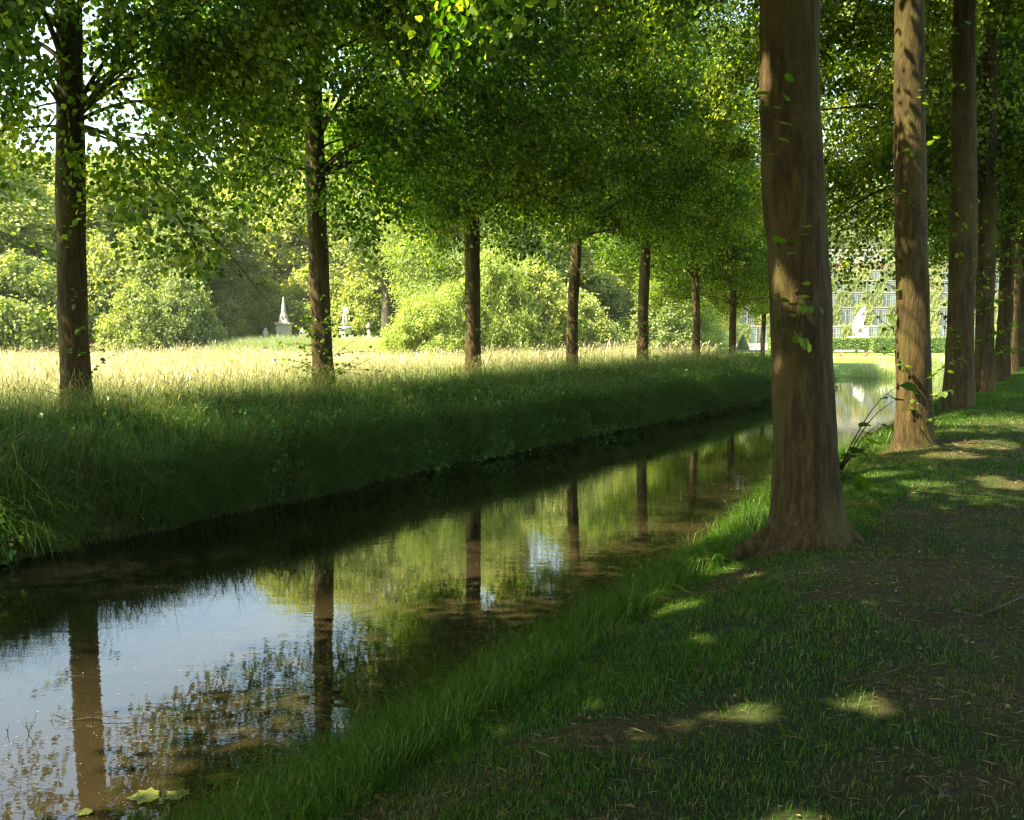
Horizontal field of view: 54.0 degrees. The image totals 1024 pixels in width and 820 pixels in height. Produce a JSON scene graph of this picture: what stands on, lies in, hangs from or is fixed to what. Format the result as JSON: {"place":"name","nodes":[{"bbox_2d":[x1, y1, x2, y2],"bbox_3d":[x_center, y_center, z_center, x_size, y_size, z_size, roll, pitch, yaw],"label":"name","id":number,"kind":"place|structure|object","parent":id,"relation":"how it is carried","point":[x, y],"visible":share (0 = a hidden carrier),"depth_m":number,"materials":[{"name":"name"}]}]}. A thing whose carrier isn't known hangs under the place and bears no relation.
{"place":"outdoors","nodes":[
{"label":"outdoors","id":0,"kind":"place"},
{"bbox_2d":[0,336,727,419],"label":"meadow grass","id":1,"kind":"structure","parent":0,"point":[24,362],"depth_m":31.94,"materials":[{"name":"plant"}]},
{"bbox_2d":[0,457,756,817],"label":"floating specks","id":2,"kind":"object","parent":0,"point":[336,659],"visible":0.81,"depth_m":6.71,"materials":[{"name":"plant"}]},
{"bbox_2d":[0,345,770,438],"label":"seeding grass","id":3,"kind":"structure","parent":0,"point":[674,354],"depth_m":19.37,"materials":[{"name":"plant"}]},
{"bbox_2d":[0,378,942,819],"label":"water","id":4,"kind":"structure","parent":0,"point":[116,626],"depth_m":8.42,"materials":[{"name":"liquid"}]},
{"bbox_2d":[76,808,92,815],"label":"maple leaf","id":5,"kind":"object","parent":4,"relation":"on","point":[84,811],"visible":0.93,"depth_m":4.60,"materials":[{"name":"plant"}]},
{"bbox_2d":[51,709,149,720],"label":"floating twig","id":6,"kind":"object","parent":4,"relation":"on","point":[97,717],"visible":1,"depth_m":5.71,"materials":[{"name":"wood"}]},
{"bbox_2d":[126,787,159,803],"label":"maple leaf","id":7,"kind":"object","parent":4,"relation":"on","point":[141,796],"visible":1,"depth_m":4.75,"materials":[{"name":"plant"}]},
{"bbox_2d":[164,788,189,799],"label":"maple leaf","id":8,"kind":"object","parent":4,"relation":"on","point":[173,793],"visible":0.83,"depth_m":4.78,"materials":[{"name":"plant"}]},
{"bbox_2d":[0,0,950,232],"label":"sky","id":9,"kind":"structure","parent":0,"point":[100,124],"materials":[{"name":"white"}]},
{"bbox_2d":[5,351,1023,819],"bbox_3d":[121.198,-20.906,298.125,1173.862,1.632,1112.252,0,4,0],"label":"ground","id":10,"kind":"structure","parent":0,"point":[953,791],"depth_m":4.44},
{"bbox_2d":[3,148,54,241],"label":"park tree","id":11,"kind":"object","parent":10,"relation":"on","point":[44,166],"visible":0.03,"depth_m":80.89,"materials":[{"name":"green plant"}]},
{"bbox_2d":[0,124,87,302],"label":"park tree","id":12,"kind":"object","parent":10,"relation":"on","point":[27,218],"visible":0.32,"depth_m":63.70,"materials":[{"name":"green plant"}]},
{"bbox_2d":[0,243,100,355],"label":"shrub","id":13,"kind":"object","parent":10,"relation":"on","point":[23,322],"visible":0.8,"depth_m":58.27,"materials":[{"name":"green plant"}]},
{"bbox_2d":[3,234,118,340],"bbox_3d":[-29.485,-6.997,65.652,10.336,9.171,9.719,1,5,15],"label":"shrub","id":14,"kind":"object","parent":10,"relation":"on","point":[47,261],"visible":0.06,"depth_m":63.71,"materials":[{"name":"green plant"}]},
{"bbox_2d":[0,0,133,179],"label":"lime tree","id":15,"kind":"object","parent":10,"relation":"on","point":[11,12],"visible":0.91,"depth_m":11.01,"materials":[{"name":"green plant"}]},
{"bbox_2d":[86,229,140,348],"bbox_3d":[-26.447,-7.033,65.506,7.938,9.528,8.337,-4,6,-45],"label":"shrub","id":16,"kind":"object","parent":10,"relation":"on","point":[98,249],"visible":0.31,"depth_m":63.98,"materials":[{"name":"green plant"}]},
{"bbox_2d":[38,150,213,269],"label":"park tree","id":17,"kind":"object","parent":10,"relation":"on","point":[94,221],"visible":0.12,"depth_m":73.58,"materials":[{"name":"green plant"}]},
{"bbox_2d":[92,274,181,354],"bbox_3d":[-22.128,-5.144,59.548,5.217,5.844,5.479,-1,4,-9],"label":"shrub","id":18,"kind":"object","parent":10,"relation":"on","point":[137,305],"visible":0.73,"depth_m":58.49,"materials":[{"name":"green plant"}]},
{"bbox_2d":[91,211,218,343],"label":"shrub","id":19,"kind":"object","parent":10,"relation":"on","point":[147,275],"visible":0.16,"depth_m":65.86,"materials":[{"name":"green plant"}]},
{"bbox_2d":[136,155,218,209],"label":"park tree","id":20,"kind":"object","parent":10,"relation":"on","point":[188,190],"visible":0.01,"depth_m":106.72,"materials":[{"name":"green plant"}]},
{"bbox_2d":[135,269,232,354],"bbox_3d":[-19.950,-5.390,60.590,5.345,6.114,5.685,2,5,22],"label":"shrub","id":21,"kind":"object","parent":10,"relation":"on","point":[188,321],"visible":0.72,"depth_m":59.59,"materials":[{"name":"green plant"}]},
{"bbox_2d":[170,194,273,328],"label":"park tree","id":22,"kind":"object","parent":10,"relation":"on","point":[240,251],"visible":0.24,"depth_m":85.72,"materials":[{"name":"green plant"}]},
{"bbox_2d":[209,133,240,191],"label":"park tree","id":23,"kind":"object","parent":10,"relation":"on","point":[227,163],"visible":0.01,"depth_m":121.92,"materials":[{"name":"green plant"}]},
{"bbox_2d":[0,0,452,415],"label":"lime tree","id":24,"kind":"object","parent":10,"relation":"on","point":[186,65],"visible":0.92,"depth_m":14.48,"materials":[{"name":"green plant"}]},
{"bbox_2d":[206,283,256,340],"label":"shrub","id":25,"kind":"object","parent":10,"relation":"on","point":[236,321],"visible":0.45,"depth_m":84.49,"materials":[{"name":"green plant"}]},
{"bbox_2d":[209,166,297,244],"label":"park tree","id":26,"kind":"object","parent":10,"relation":"on","point":[225,192],"depth_m":100.46,"materials":[{"name":"green plant"}]},
{"bbox_2d":[217,188,298,301],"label":"park tree","id":27,"kind":"object","parent":10,"relation":"on","point":[270,255],"visible":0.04,"depth_m":94.60,"materials":[{"name":"green plant"}]},
{"bbox_2d":[240,273,294,340],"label":"shrub","id":28,"kind":"object","parent":10,"relation":"on","point":[262,320],"visible":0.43,"depth_m":89.81,"materials":[{"name":"green plant"}]},
{"bbox_2d":[214,90,339,290],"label":"park tree","id":29,"kind":"object","parent":10,"relation":"on","point":[279,256],"visible":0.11,"depth_m":93.26,"materials":[{"name":"green plant"}]},
{"bbox_2d":[263,297,304,339],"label":"monument","id":30,"kind":"object","parent":10,"relation":"on","point":[283,326],"visible":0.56,"depth_m":81.35,"materials":[{"name":"stone"}]},
{"bbox_2d":[184,333,385,355],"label":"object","id":31,"kind":"object","parent":10,"relation":"on","point":[302,340],"visible":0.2,"depth_m":59.29,"materials":[{"name":"plant"}]},
{"bbox_2d":[268,260,351,338],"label":"shrub","id":32,"kind":"object","parent":10,"relation":"on","point":[300,285],"visible":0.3,"depth_m":89.92,"materials":[{"name":"green plant"}]},
{"bbox_2d":[281,92,381,296],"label":"park tree","id":33,"kind":"object","parent":10,"relation":"on","point":[349,275],"visible":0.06,"depth_m":92.23,"materials":[{"name":"green plant"}]},
{"bbox_2d":[338,306,370,338],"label":"monument","id":34,"kind":"object","parent":10,"relation":"on","point":[345,320],"visible":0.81,"depth_m":81.52,"materials":[{"name":"stone"}]},
{"bbox_2d":[328,228,396,308],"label":"park tree","id":35,"kind":"object","parent":10,"relation":"on","point":[354,268],"visible":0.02,"depth_m":92.61,"materials":[{"name":"green plant"}]},
{"bbox_2d":[93,0,633,393],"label":"lime tree","id":36,"kind":"object","parent":10,"relation":"on","point":[405,137],"visible":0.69,"depth_m":19.92,"materials":[{"name":"green plant"}]},
{"bbox_2d":[330,271,397,339],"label":"shrub","id":37,"kind":"object","parent":10,"relation":"on","point":[365,308],"visible":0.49,"depth_m":87.86,"materials":[{"name":"green plant"}]},
{"bbox_2d":[288,65,449,337],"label":"park tree","id":38,"kind":"object","parent":10,"relation":"on","point":[387,310],"visible":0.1,"depth_m":74.75,"materials":[{"name":"green plant"}]},
{"bbox_2d":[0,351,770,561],"bbox_3d":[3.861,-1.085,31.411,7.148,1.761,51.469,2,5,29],"label":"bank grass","id":39,"kind":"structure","parent":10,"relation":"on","point":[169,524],"depth_m":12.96,"materials":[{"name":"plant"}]},
{"bbox_2d":[0,345,771,571],"bbox_3d":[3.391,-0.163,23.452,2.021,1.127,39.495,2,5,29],"label":"overhanging grass","id":40,"kind":"structure","parent":10,"relation":"on","point":[704,403],"depth_m":13.55,"materials":[{"name":"plant"}]},
{"bbox_2d":[3,391,768,564],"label":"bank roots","id":41,"kind":"object","parent":10,"relation":"on","point":[253,498],"visible":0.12,"depth_m":11.97,"materials":[{"name":"brown plant"}]},
{"bbox_2d":[343,75,441,307],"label":"park tree","id":42,"kind":"object","parent":10,"relation":"on","point":[376,281],"visible":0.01,"depth_m":88.36,"materials":[{"name":"green plant"}]},
{"bbox_2d":[373,292,464,357],"bbox_3d":[-5.065,-4.343,55.979,5.487,4.593,5.780,-1,4,-10],"label":"shrub","id":43,"kind":"object","parent":10,"relation":"on","point":[416,316],"visible":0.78,"depth_m":54.73,"materials":[{"name":"green plant"}]},
{"bbox_2d":[0,357,842,564],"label":"bank weeds","id":44,"kind":"object","parent":10,"relation":"on","point":[279,463],"visible":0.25,"depth_m":16.90,"materials":[{"name":"green plant"}]},
{"bbox_2d":[367,157,550,321],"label":"park tree","id":45,"kind":"object","parent":10,"relation":"on","point":[422,278],"visible":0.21,"depth_m":67.20,"materials":[{"name":"green plant"}]},
{"bbox_2d":[418,277,510,356],"bbox_3d":[-3.317,-4.849,57.525,5.486,5.614,5.780,4,6,38],"label":"shrub","id":46,"kind":"object","parent":10,"relation":"on","point":[455,295],"visible":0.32,"depth_m":56.84,"materials":[{"name":"green plant"}]},
{"bbox_2d":[60,391,940,819],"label":"bank edge grass","id":47,"kind":"structure","parent":10,"relation":"on","point":[288,763],"depth_m":4.93,"materials":[{"name":"plant"}]},
{"bbox_2d":[453,240,556,354],"bbox_3d":[-0.850,-6.055,59.993,7.539,8.293,7.156,0,4,-3],"label":"shrub","id":48,"kind":"object","parent":10,"relation":"on","point":[516,331],"visible":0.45,"depth_m":58.50,"materials":[{"name":"green plant"}]},
{"bbox_2d":[331,0,717,377],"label":"lime tree","id":49,"kind":"object","parent":10,"relation":"on","point":[578,171],"visible":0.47,"depth_m":24.12,"materials":[{"name":"green plant"}]},
{"bbox_2d":[481,249,593,354],"bbox_3d":[1.253,-6.030,62.087,6.804,7.622,7.146,2,5,29],"label":"shrub","id":50,"kind":"object","parent":10,"relation":"on","point":[550,307],"visible":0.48,"depth_m":60.41,"materials":[{"name":"green plant"}]},
{"bbox_2d":[493,211,623,319],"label":"park tree","id":51,"kind":"object","parent":10,"relation":"on","point":[598,283],"visible":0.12,"depth_m":70.84,"materials":[{"name":"green plant"}]},
{"bbox_2d":[560,286,630,352],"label":"shrub","id":52,"kind":"object","parent":10,"relation":"on","point":[603,324],"visible":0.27,"depth_m":64.49,"materials":[{"name":"green plant"}]},
{"bbox_2d":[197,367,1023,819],"bbox_3d":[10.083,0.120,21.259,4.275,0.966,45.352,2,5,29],"label":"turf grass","id":53,"kind":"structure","parent":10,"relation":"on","point":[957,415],"depth_m":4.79,"materials":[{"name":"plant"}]},
{"bbox_2d":[480,0,754,368],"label":"lime tree","id":54,"kind":"object","parent":10,"relation":"on","point":[671,187],"visible":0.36,"depth_m":29.49,"materials":[{"name":"green plant"}]},
{"bbox_2d":[594,282,650,343],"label":"shrub","id":55,"kind":"object","parent":10,"relation":"on","point":[614,313],"visible":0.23,"depth_m":72.23,"materials":[{"name":"green plant"}]},
{"bbox_2d":[587,252,708,328],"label":"park tree","id":56,"kind":"object","parent":10,"relation":"on","point":[623,282],"visible":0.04,"depth_m":77.69,"materials":[{"name":"green plant"}]},
{"bbox_2d":[612,281,701,350],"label":"shrub","id":57,"kind":"object","parent":10,"relation":"on","point":[681,332],"visible":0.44,"depth_m":69.74,"materials":[{"name":"green plant"}]},
{"bbox_2d":[402,0,917,566],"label":"lime tree","id":58,"kind":"object","parent":10,"relation":"on","point":[806,504],"visible":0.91,"depth_m":7.66,"materials":[{"name":"brown plant"}]},
{"bbox_2d":[560,0,766,362],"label":"lime tree","id":59,"kind":"object","parent":10,"relation":"on","point":[717,226],"visible":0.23,"depth_m":35.78,"materials":[{"name":"green plant"}]},
{"bbox_2d":[312,391,1023,819],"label":"dead straw","id":60,"kind":"object","parent":10,"relation":"on","point":[808,667],"visible":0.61,"depth_m":4.51,"materials":[{"name":"beige plant"}]},
{"bbox_2d":[582,81,768,356],"bbox_3d":[7.372,-8.291,42.718,9.873,13.250,8.853,-3,5,-36],"label":"lime tree","id":61,"kind":"object","parent":10,"relation":"on","point":[695,277],"visible":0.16,"depth_m":42.13,"materials":[{"name":"green plant"}]},
{"bbox_2d":[362,394,1023,819],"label":"leaf litter","id":62,"kind":"object","parent":10,"relation":"on","point":[776,652],"visible":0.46,"depth_m":4.67,"materials":[{"name":"brown plant"}]},
{"bbox_2d":[629,132,769,358],"bbox_3d":[9.412,-7.286,46.888,8.324,11.304,8.314,-1,5,-14],"label":"lime tree","id":63,"kind":"object","parent":10,"relation":"on","point":[733,287],"visible":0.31,"depth_m":47.27,"materials":[{"name":"green plant"}]},
{"bbox_2d":[675,298,728,354],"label":"shrub","id":64,"kind":"object","parent":10,"relation":"on","point":[711,331],"visible":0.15,"depth_m":78.09,"materials":[{"name":"green plant"}]},
{"bbox_2d":[702,254,746,324],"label":"park tree","id":65,"kind":"object","parent":10,"relation":"on","point":[715,305],"visible":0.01,"depth_m":90.51,"materials":[{"name":"green plant"}]},
{"bbox_2d":[715,266,742,336],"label":"park tree","id":66,"kind":"object","parent":10,"relation":"on","point":[726,325],"visible":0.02,"depth_m":114.96,"materials":[{"name":"green plant"}]},
{"bbox_2d":[723,344,767,350],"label":"gravel court","id":67,"kind":"object","parent":10,"relation":"on","point":[753,346],"visible":0.03,"depth_m":116.33,"materials":[{"name":"gravel"}]},
{"bbox_2d":[737,334,749,350],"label":"cone topiary","id":68,"kind":"object","parent":67,"relation":"on","point":[742,342],"visible":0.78,"depth_m":91.54,"materials":[{"name":"green plant"}]},
{"bbox_2d":[848,307,869,337],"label":"marble statue","id":69,"kind":"object","parent":67,"relation":"on","point":[860,319],"visible":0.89,"depth_m":103.48,"materials":[{"name":"stone"}]},
{"bbox_2d":[690,212,844,355],"bbox_3d":[13.326,-6.962,51.913,7.275,9.665,6.524,-2,5,-22],"label":"lime tree","id":70,"kind":"object","parent":10,"relation":"on","point":[763,333],"visible":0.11,"depth_m":51.66,"materials":[{"name":"green plant"}]},
{"bbox_2d":[542,0,1023,412],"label":"lime tree","id":71,"kind":"object","parent":10,"relation":"on","point":[960,381],"visible":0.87,"depth_m":18.12,"materials":[{"name":"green plant"}]},
{"bbox_2d":[572,0,1023,450],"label":"lime tree","id":72,"kind":"object","parent":10,"relation":"on","point":[915,421],"visible":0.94,"depth_m":12.91,"materials":[{"name":"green plant"}]},
{"bbox_2d":[767,337,869,352],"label":"hedge","id":73,"kind":"object","parent":10,"relation":"on","point":[851,343],"visible":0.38,"depth_m":84.34,"materials":[{"name":"green plant"}]},
{"bbox_2d":[669,0,1023,391],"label":"lime tree","id":74,"kind":"object","parent":10,"relation":"on","point":[845,171],"visible":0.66,"depth_m":23.48,"materials":[{"name":"green plant"}]},
{"bbox_2d":[835,350,872,356],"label":"stone bench","id":75,"kind":"object","parent":10,"relation":"on","point":[841,351],"visible":0.86,"depth_m":68.07,"materials":[{"name":"white stone"}]},
{"bbox_2d":[723,322,996,343],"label":"terrace wall","id":76,"kind":"structure","parent":10,"relation":"on","point":[751,334],"depth_m":149.08,"materials":[{"name":"brick"}]},
{"bbox_2d":[750,328,766,343],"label":"glass door","id":77,"kind":"structure","parent":76,"relation":"in","point":[753,338],"depth_m":149.28,"materials":[{"name":"glass"}]},
{"bbox_2d":[833,328,841,337],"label":"glass door","id":78,"kind":"structure","parent":76,"relation":"in","point":[837,330],"depth_m":149.24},
{"bbox_2d":[726,303,997,325],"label":"terrace wall","id":79,"kind":"structure","parent":76,"relation":"on","point":[845,315],"depth_m":169.62,"materials":[{"name":"stone"}]},
{"bbox_2d":[741,310,753,325],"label":"glass door","id":80,"kind":"structure","parent":79,"relation":"in","point":[744,316],"depth_m":169.82,"materials":[{"name":"glass"}]},
{"bbox_2d":[841,309,853,324],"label":"glass door","id":81,"kind":"structure","parent":79,"relation":"in","point":[844,315],"depth_m":169.78,"materials":[{"name":"glass"}]},
{"bbox_2d":[749,288,998,306],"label":"terrace wall","id":82,"kind":"structure","parent":79,"relation":"on","point":[879,298],"depth_m":190.06,"materials":[{"name":"brick"}]},
{"bbox_2d":[852,294,863,306],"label":"glass door","id":83,"kind":"structure","parent":82,"relation":"in","point":[855,296],"depth_m":190.23,"materials":[{"name":"glass"}]},
{"bbox_2d":[882,294,894,306],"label":"glass door","id":84,"kind":"structure","parent":82,"relation":"in","point":[885,296],"depth_m":190.28,"materials":[{"name":"glass"}]},
{"bbox_2d":[832,277,998,291],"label":"terrace wall","id":85,"kind":"structure","parent":82,"relation":"on","point":[877,286],"depth_m":210.55,"materials":[{"name":"brick"}]},
{"bbox_2d":[863,282,873,291],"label":"glass door","id":86,"kind":"structure","parent":85,"relation":"in","point":[872,286],"depth_m":210.72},
{"bbox_2d":[888,282,895,291],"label":"glass door","id":87,"kind":"structure","parent":85,"relation":"in","point":[889,287],"depth_m":210.72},
{"bbox_2d":[831,267,998,279],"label":"terrace wall","id":88,"kind":"structure","parent":85,"relation":"on","point":[874,274],"depth_m":230.99,"materials":[{"name":"brick"}]},
{"bbox_2d":[871,272,879,279],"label":"glass door","id":89,"kind":"structure","parent":88,"relation":"in","point":[872,273],"depth_m":231.21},
{"bbox_2d":[873,309,887,325],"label":"glass door","id":90,"kind":"structure","parent":79,"relation":"in","point":[876,311],"depth_m":169.78,"materials":[{"name":"glass"}]},
{"bbox_2d":[940,309,946,325],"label":"glass door","id":91,"kind":"structure","parent":79,"relation":"in","point":[942,321],"depth_m":169.82,"materials":[{"name":"glass"}]},
{"bbox_2d":[941,295,947,306],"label":"cone topiary","id":92,"kind":"object","parent":79,"relation":"on","point":[945,299],"visible":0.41,"depth_m":187.30,"materials":[{"name":"green plant"}]},
{"bbox_2d":[861,328,878,336],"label":"glass door","id":93,"kind":"structure","parent":76,"relation":"in","point":[875,332],"depth_m":149.24,"materials":[{"name":"glass"}]},
{"bbox_2d":[939,328,945,336],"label":"glass door","id":94,"kind":"structure","parent":76,"relation":"in","point":[941,331],"depth_m":149.24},
{"bbox_2d":[848,358,895,377],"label":"reed clump","id":95,"kind":"object","parent":10,"relation":"on","point":[874,371],"visible":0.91,"depth_m":49.04,"materials":[{"name":"plant"}]},
{"bbox_2d":[835,663,918,684],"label":"fallen twig","id":96,"kind":"object","parent":10,"relation":"on","point":[864,678],"visible":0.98,"depth_m":4.55,"materials":[{"name":"wood"}]},
{"bbox_2d":[868,336,945,352],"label":"hedge","id":97,"kind":"object","parent":10,"relation":"on","point":[881,342],"visible":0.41,"depth_m":83.29,"materials":[{"name":"green plant"}]},
{"bbox_2d":[932,353,944,377],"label":"reed clump","id":98,"kind":"object","parent":10,"relation":"on","point":[939,363],"visible":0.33,"depth_m":48.93,"materials":[{"name":"plant"}]},
{"bbox_2d":[857,4,1023,381],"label":"lime tree","id":99,"kind":"object","parent":10,"relation":"on","point":[1014,198],"visible":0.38,"depth_m":25.62,"materials":[{"name":"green plant"}]},
{"bbox_2d":[871,68,1023,367],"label":"lime tree","id":100,"kind":"object","parent":10,"relation":"on","point":[1021,328],"visible":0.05,"depth_m":39.24,"materials":[{"name":"green plant"}]},
{"bbox_2d":[891,183,1023,372],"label":"lime tree","id":101,"kind":"object","parent":10,"relation":"on","point":[1015,333],"visible":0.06,"depth_m":33.97,"materials":[{"name":"green plant"}]},
{"bbox_2d":[916,595,1023,618],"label":"fallen twig","id":102,"kind":"object","parent":10,"relation":"on","point":[991,610],"visible":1,"depth_m":5.62,"materials":[{"name":"wood"}]},
{"bbox_2d":[833,357,943,357],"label":"path","id":103,"kind":"structure","parent":0,"point":[870,357],"depth_m":68.09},
{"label":"hill","id":104,"kind":"structure","parent":0,"visible":0},
{"bbox_2d":[828,216,857,248],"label":"park tree","id":105,"kind":"object","parent":104,"relation":"on","point":[846,246],"depth_m":297.92,"materials":[{"name":"green plant"}]},
{"bbox_2d":[826,176,894,248],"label":"park tree","id":106,"kind":"object","parent":104,"relation":"on","point":[872,245],"visible":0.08,"depth_m":320.34,"materials":[{"name":"green plant"}]},
{"bbox_2d":[746,260,998,269],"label":"terrace wall","id":107,"kind":"structure","parent":104,"relation":"on","point":[887,265],"depth_m":251.45,"materials":[{"name":"brick"}]},
{"bbox_2d":[829,249,999,261],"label":"roof","id":108,"kind":"structure","parent":104,"relation":"on","point":[857,253],"depth_m":291.35,"materials":[{"name":"beige paint"}]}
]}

